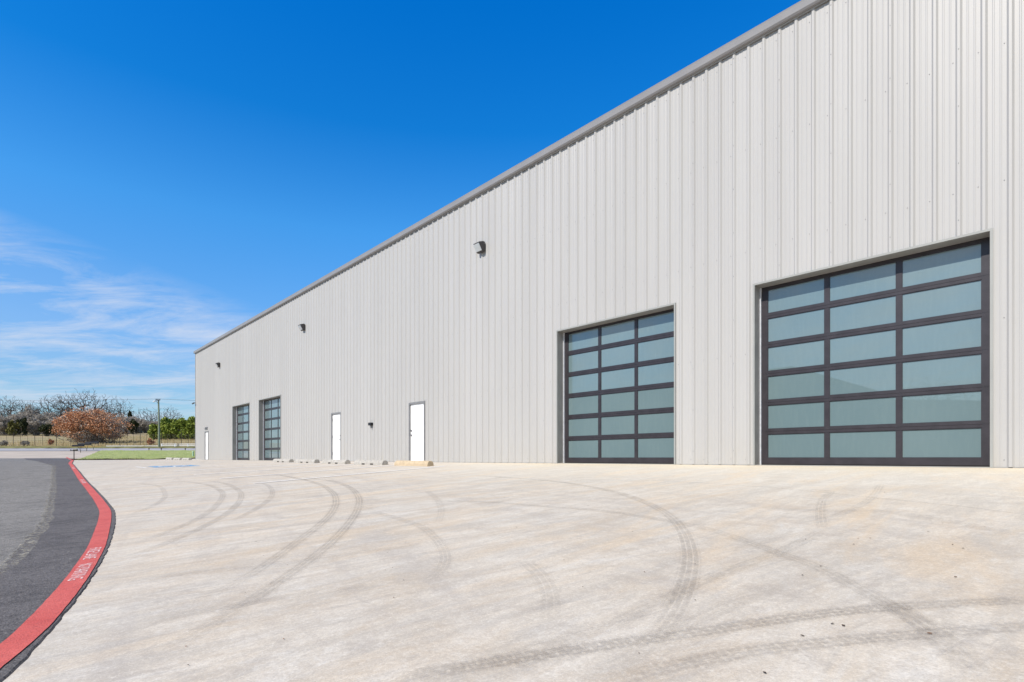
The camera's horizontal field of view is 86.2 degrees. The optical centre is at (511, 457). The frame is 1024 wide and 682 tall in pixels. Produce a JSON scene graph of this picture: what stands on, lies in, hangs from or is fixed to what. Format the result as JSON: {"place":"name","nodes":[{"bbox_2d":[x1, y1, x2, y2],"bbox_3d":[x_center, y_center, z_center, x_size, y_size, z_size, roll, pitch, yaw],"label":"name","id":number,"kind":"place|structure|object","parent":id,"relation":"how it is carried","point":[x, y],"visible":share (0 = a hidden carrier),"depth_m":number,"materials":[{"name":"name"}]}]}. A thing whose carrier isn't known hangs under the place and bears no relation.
{"place":"outdoors","nodes":[
{"label":"outdoors","id":0,"kind":"place"},
{"bbox_2d":[0,458,52,567],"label":"asphalt road","id":1,"kind":"structure","parent":0,"point":[25,488],"depth_m":10.79,"materials":[{"name":"grey asphalt"}]},
{"bbox_2d":[0,458,115,681],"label":"asphalt overlay","id":2,"kind":"object","parent":1,"relation":"on","point":[42,562],"visible":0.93,"depth_m":4.74,"materials":[{"name":"grey asphalt"}]},
{"bbox_2d":[0,457,110,667],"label":"fire lane stripe","id":3,"kind":"object","parent":2,"relation":"on","point":[38,621],"visible":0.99,"depth_m":3.47,"materials":[{"name":"red paint"}]},
{"bbox_2d":[0,451,97,458],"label":"gravel approach","id":4,"kind":"structure","parent":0,"point":[39,454],"depth_m":57.75,"materials":[{"name":"beige gravel"}]},
{"bbox_2d":[0,432,194,459],"bbox_3d":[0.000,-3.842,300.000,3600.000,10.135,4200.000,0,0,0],"label":"ground","id":5,"kind":"structure","parent":0,"point":[23,438],"depth_m":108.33,"materials":[{"name":"beige plant"}]},
{"bbox_2d":[0,440,7,445],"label":"dead shrub","id":6,"kind":"object","parent":5,"relation":"on","point":[3,442],"visible":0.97,"depth_m":84.51,"materials":[{"name":"grey plant"}]},
{"bbox_2d":[0,403,13,416],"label":"bare tree","id":7,"kind":"object","parent":5,"relation":"on","point":[5,414],"visible":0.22,"depth_m":149.00,"materials":[{"name":"grey plant"}]},
{"bbox_2d":[0,415,15,435],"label":"brush thicket","id":8,"kind":"object","parent":5,"relation":"on","point":[4,421],"visible":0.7,"depth_m":127.21,"materials":[{"name":"grey plant"}]},
{"bbox_2d":[5,420,18,435],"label":"cedar","id":9,"kind":"object","parent":5,"relation":"on","point":[10,430],"visible":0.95,"depth_m":123.54,"materials":[{"name":"green plant"}]},
{"bbox_2d":[5,410,28,431],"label":"brush thicket","id":10,"kind":"object","parent":5,"relation":"on","point":[16,416],"visible":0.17,"depth_m":133.21,"materials":[{"name":"grey plant"}]},
{"bbox_2d":[0,396,35,415],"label":"bare tree","id":11,"kind":"object","parent":5,"relation":"on","point":[10,410],"visible":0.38,"depth_m":145.38,"materials":[{"name":"grey plant"}]},
{"bbox_2d":[16,417,28,435],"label":"cedar","id":12,"kind":"object","parent":5,"relation":"on","point":[23,424],"visible":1,"depth_m":124.74,"materials":[{"name":"green plant"}]},
{"bbox_2d":[21,441,28,445],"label":"dead shrub","id":13,"kind":"object","parent":5,"relation":"on","point":[23,443],"visible":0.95,"depth_m":84.78,"materials":[{"name":"grey plant"}]},
{"bbox_2d":[11,400,44,414],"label":"bare tree","id":14,"kind":"object","parent":5,"relation":"on","point":[26,411],"visible":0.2,"depth_m":148.92,"materials":[{"name":"grey plant"}]},
{"bbox_2d":[19,404,39,417],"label":"brush thicket","id":15,"kind":"object","parent":5,"relation":"on","point":[30,412],"visible":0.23,"depth_m":137.27,"materials":[{"name":"grey plant"}]},
{"bbox_2d":[21,417,45,435],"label":"brush thicket","id":16,"kind":"object","parent":5,"relation":"on","point":[33,425],"visible":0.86,"depth_m":127.11,"materials":[{"name":"grey plant"}]},
{"bbox_2d":[38,424,51,435],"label":"cedar","id":17,"kind":"object","parent":5,"relation":"on","point":[45,429],"visible":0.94,"depth_m":123.41,"materials":[{"name":"green plant"}]},
{"bbox_2d":[34,412,58,433],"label":"brush thicket","id":18,"kind":"object","parent":5,"relation":"on","point":[45,417],"visible":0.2,"depth_m":131.12,"materials":[{"name":"grey plant"}]},
{"bbox_2d":[46,418,64,434],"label":"brush thicket","id":19,"kind":"object","parent":5,"relation":"on","point":[50,420],"visible":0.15,"depth_m":127.04,"materials":[{"name":"grey plant"}]},
{"bbox_2d":[51,426,60,436],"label":"cedar","id":20,"kind":"object","parent":5,"relation":"on","point":[53,430],"visible":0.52,"depth_m":121.57,"materials":[{"name":"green plant"}]},
{"bbox_2d":[31,395,82,416],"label":"bare tree","id":21,"kind":"object","parent":5,"relation":"on","point":[43,407],"visible":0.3,"depth_m":150.86,"materials":[{"name":"grey plant"}]},
{"bbox_2d":[42,388,125,421],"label":"bare tree","id":22,"kind":"object","parent":5,"relation":"on","point":[79,406],"visible":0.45,"depth_m":148.17,"materials":[{"name":"grey plant"}]},
{"bbox_2d":[78,443,90,450],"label":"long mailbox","id":23,"kind":"object","parent":5,"relation":"on","point":[84,444],"visible":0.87,"depth_m":69.35,"materials":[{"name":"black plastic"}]},
{"bbox_2d":[49,405,131,442],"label":"russet oak","id":24,"kind":"object","parent":5,"relation":"on","point":[91,423],"visible":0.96,"depth_m":90.85,"materials":[{"name":"brown plant"}]},
{"bbox_2d":[1,432,188,445],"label":"wire fence","id":25,"kind":"object","parent":5,"relation":"on","point":[105,442],"visible":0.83,"depth_m":84.22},
{"bbox_2d":[0,446,194,447],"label":"roadside verge","id":26,"kind":"structure","parent":5,"relation":"on","point":[97,447],"depth_m":80.22,"materials":[{"name":"beige plant"}]},
{"bbox_2d":[97,397,136,417],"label":"bare tree","id":27,"kind":"object","parent":5,"relation":"on","point":[119,411],"visible":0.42,"depth_m":151.90,"materials":[{"name":"grey plant"}]},
{"bbox_2d":[115,415,131,433],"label":"brush thicket","id":28,"kind":"object","parent":5,"relation":"on","point":[128,420],"visible":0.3,"depth_m":137.22,"materials":[{"name":"grey plant"}]},
{"bbox_2d":[126,419,139,433],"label":"cedar","id":29,"kind":"object","parent":5,"relation":"on","point":[134,426],"visible":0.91,"depth_m":133.66,"materials":[{"name":"green plant"}]},
{"bbox_2d":[129,416,138,432],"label":"brush thicket","id":30,"kind":"object","parent":5,"relation":"on","point":[135,418],"visible":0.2,"depth_m":141.83,"materials":[{"name":"grey plant"}]},
{"bbox_2d":[137,419,150,432],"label":"brush thicket","id":31,"kind":"object","parent":5,"relation":"on","point":[144,425],"visible":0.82,"depth_m":141.19,"materials":[{"name":"grey plant"}]},
{"bbox_2d":[133,407,156,421],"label":"bare tree","id":32,"kind":"object","parent":5,"relation":"on","point":[145,415],"visible":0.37,"depth_m":164.65,"materials":[{"name":"grey plant"}]},
{"bbox_2d":[146,438,155,444],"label":"dead shrub","id":33,"kind":"object","parent":5,"relation":"on","point":[150,441],"visible":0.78,"depth_m":87.88,"materials":[{"name":"brown plant"}]},
{"bbox_2d":[147,423,160,439],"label":"evergreen bush","id":34,"kind":"object","parent":5,"relation":"on","point":[152,430],"visible":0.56,"depth_m":106.51,"materials":[{"name":"green plant"}]},
{"bbox_2d":[153,399,159,446],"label":"utility pole","id":35,"kind":"object","parent":5,"relation":"on","point":[158,423],"visible":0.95,"depth_m":80.50,"materials":[{"name":"brown wood"}]},
{"bbox_2d":[156,417,176,439],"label":"evergreen bush","id":36,"kind":"object","parent":5,"relation":"on","point":[165,422],"visible":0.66,"depth_m":106.48,"materials":[{"name":"green plant"}]},
{"bbox_2d":[156,407,183,418],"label":"bare tree","id":37,"kind":"object","parent":5,"relation":"on","point":[170,412],"visible":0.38,"depth_m":159.54,"materials":[{"name":"grey plant"}]},
{"bbox_2d":[161,444,194,446],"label":"white rail fence","id":38,"kind":"object","parent":5,"relation":"on","point":[175,445],"visible":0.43,"depth_m":82.48,"materials":[{"name":"white metal"}]},
{"bbox_2d":[170,417,187,438],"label":"evergreen bush","id":39,"kind":"object","parent":5,"relation":"on","point":[175,429],"visible":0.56,"depth_m":106.46,"materials":[{"name":"green plant"}]},
{"bbox_2d":[180,416,194,439],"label":"evergreen bush","id":40,"kind":"object","parent":5,"relation":"on","point":[189,428],"visible":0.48,"depth_m":106.42,"materials":[{"name":"green plant"}]},
{"bbox_2d":[194,0,1023,467],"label":"metal warehouse","id":41,"kind":"structure","parent":5,"relation":"on","point":[792,234],"depth_m":11.57,"materials":[{"name":"paint"}]},
{"bbox_2d":[205,431,208,459],"bbox_3d":[-23.270,-0.945,41.773,0.137,2.195,1.040,0,0,-43],"label":"entry door","id":42,"kind":"structure","parent":41,"relation":"in","point":[206,432],"depth_m":41.70,"materials":[{"name":"white paint"}]},
{"bbox_2d":[232,402,249,459],"bbox_3d":[-17.490,-1.840,35.690,0.416,4.020,4.520,0,0,-43],"label":"garage door","id":43,"kind":"structure","parent":41,"relation":"in","point":[240,413],"depth_m":36.41,"materials":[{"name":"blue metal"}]},
{"bbox_2d":[259,395,280,459],"bbox_3d":[-13.903,-1.850,31.788,0.416,4.040,4.540,0,0,-43],"label":"garage door","id":44,"kind":"structure","parent":41,"relation":"in","point":[270,407],"depth_m":32.37,"materials":[{"name":"glass"}]},
{"bbox_2d":[298,324,304,330],"bbox_3d":[-10.712,-6.657,27.848,0.290,0.325,0.316,0,0,-43],"label":"wall floodlight","id":45,"kind":"object","parent":41,"relation":"attached to","point":[301,327],"depth_m":27.75,"materials":[{"name":"grey metal"}]},
{"bbox_2d":[331,412,340,459],"bbox_3d":[-8.072,-0.970,25.228,0.155,2.245,1.030,0,0,-43],"label":"entry door","id":46,"kind":"structure","parent":41,"relation":"in","point":[335,417],"depth_m":25.25,"materials":[{"name":"white paint"}]},
{"bbox_2d":[409,401,424,460],"bbox_3d":[-3.487,-0.960,20.241,0.155,2.225,1.080,0,0,-43],"label":"entry door","id":47,"kind":"structure","parent":41,"relation":"in","point":[416,409],"depth_m":20.25,"materials":[{"name":"white paint"}]},
{"bbox_2d":[473,241,484,253],"bbox_3d":[-1.034,-6.678,17.320,0.290,0.325,0.316,0,0,-43],"label":"wall floodlight","id":48,"kind":"object","parent":41,"relation":"attached to","point":[479,246],"depth_m":17.23,"materials":[{"name":"grey metal"}]},
{"bbox_2d":[556,303,675,464],"bbox_3d":[2.604,-1.850,13.832,0.416,4.040,4.580,0,0,-43],"label":"garage door","id":49,"kind":"structure","parent":41,"relation":"in","point":[616,376],"depth_m":13.86,"materials":[{"name":"glass"}]},
{"bbox_2d":[753,228,992,467],"bbox_3d":[6.264,-1.857,9.851,0.416,4.053,4.597,0,0,-43],"label":"garage door","id":50,"kind":"structure","parent":41,"relation":"in","point":[885,359],"depth_m":9.69,"materials":[{"name":"glass"}]},
{"bbox_2d":[0,448,194,450],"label":"street","id":51,"kind":"structure","parent":0,"point":[45,449],"depth_m":73.94,"materials":[{"name":"grey asphalt"}]},
{"bbox_2d":[78,450,194,459],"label":"lawn","id":52,"kind":"structure","parent":0,"point":[128,454],"depth_m":54.01,"materials":[{"name":"green plant"}]},
{"bbox_2d":[0,0,800,431],"label":"sky","id":53,"kind":"structure","parent":0,"point":[173,172],"materials":[{"name":"blue"}]},
{"bbox_2d":[3,459,1023,681],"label":"concrete apron","id":54,"kind":"object","parent":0,"point":[492,572],"visible":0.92,"depth_m":3.31,"materials":[{"name":"beige concrete"}]},
{"bbox_2d":[148,465,197,467],"bbox_3d":[-13.945,0.339,22.566,1.600,0.075,1.700,0,0,-43],"label":"accessible marking","id":55,"kind":"object","parent":54,"relation":"on","point":[172,465],"visible":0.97,"depth_m":22.45,"materials":[{"name":"blue paint"}]},
{"bbox_2d":[273,459,293,461],"bbox_3d":[-10.776,0.121,25.738,0.251,0.173,2.080,0,0,-43],"label":"wheel stop","id":56,"kind":"object","parent":54,"relation":"on","point":[283,460],"visible":0.88,"depth_m":25.42,"materials":[{"name":"concrete"}]},
{"bbox_2d":[220,465,389,478],"bbox_3d":[-5.841,0.393,16.433,5.370,0.315,0.120,0,0,-43],"label":"parking line","id":57,"kind":"object","parent":54,"relation":"on","point":[298,472],"visible":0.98,"depth_m":16.03,"materials":[{"name":"white paint"}]},
{"bbox_2d":[295,459,319,462],"bbox_3d":[-8.867,0.133,23.662,0.251,0.176,2.080,0,0,-43],"label":"wheel stop","id":58,"kind":"object","parent":54,"relation":"on","point":[307,461],"visible":0.97,"depth_m":23.39,"materials":[{"name":"concrete"}]},
{"bbox_2d":[322,459,350,463],"bbox_3d":[-6.959,0.147,21.585,0.251,0.179,2.080,0,0,-43],"label":"wheel stop","id":59,"kind":"object","parent":54,"relation":"on","point":[329,461],"visible":0.98,"depth_m":21.39,"materials":[{"name":"concrete"}]},
{"bbox_2d":[261,466,441,482],"bbox_3d":[-3.980,0.414,14.408,5.370,0.343,0.120,0,0,-43],"label":"parking line","id":60,"kind":"object","parent":54,"relation":"on","point":[350,474],"visible":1,"depth_m":14.03,"materials":[{"name":"white paint"}]},
{"bbox_2d":[354,460,387,464],"bbox_3d":[-5.050,0.160,19.509,0.251,0.177,2.080,0,0,-43],"label":"wheel stop","id":61,"kind":"object","parent":54,"relation":"on","point":[370,462],"visible":0.98,"depth_m":19.26,"materials":[{"name":"concrete"}]},
{"bbox_2d":[394,460,433,465],"bbox_3d":[-3.151,0.170,17.445,0.250,0.177,1.950,0,0,-43],"label":"wheel stop","id":62,"kind":"object","parent":54,"relation":"on","point":[411,463],"visible":0.98,"depth_m":17.26,"materials":[{"name":"beige concrete"}]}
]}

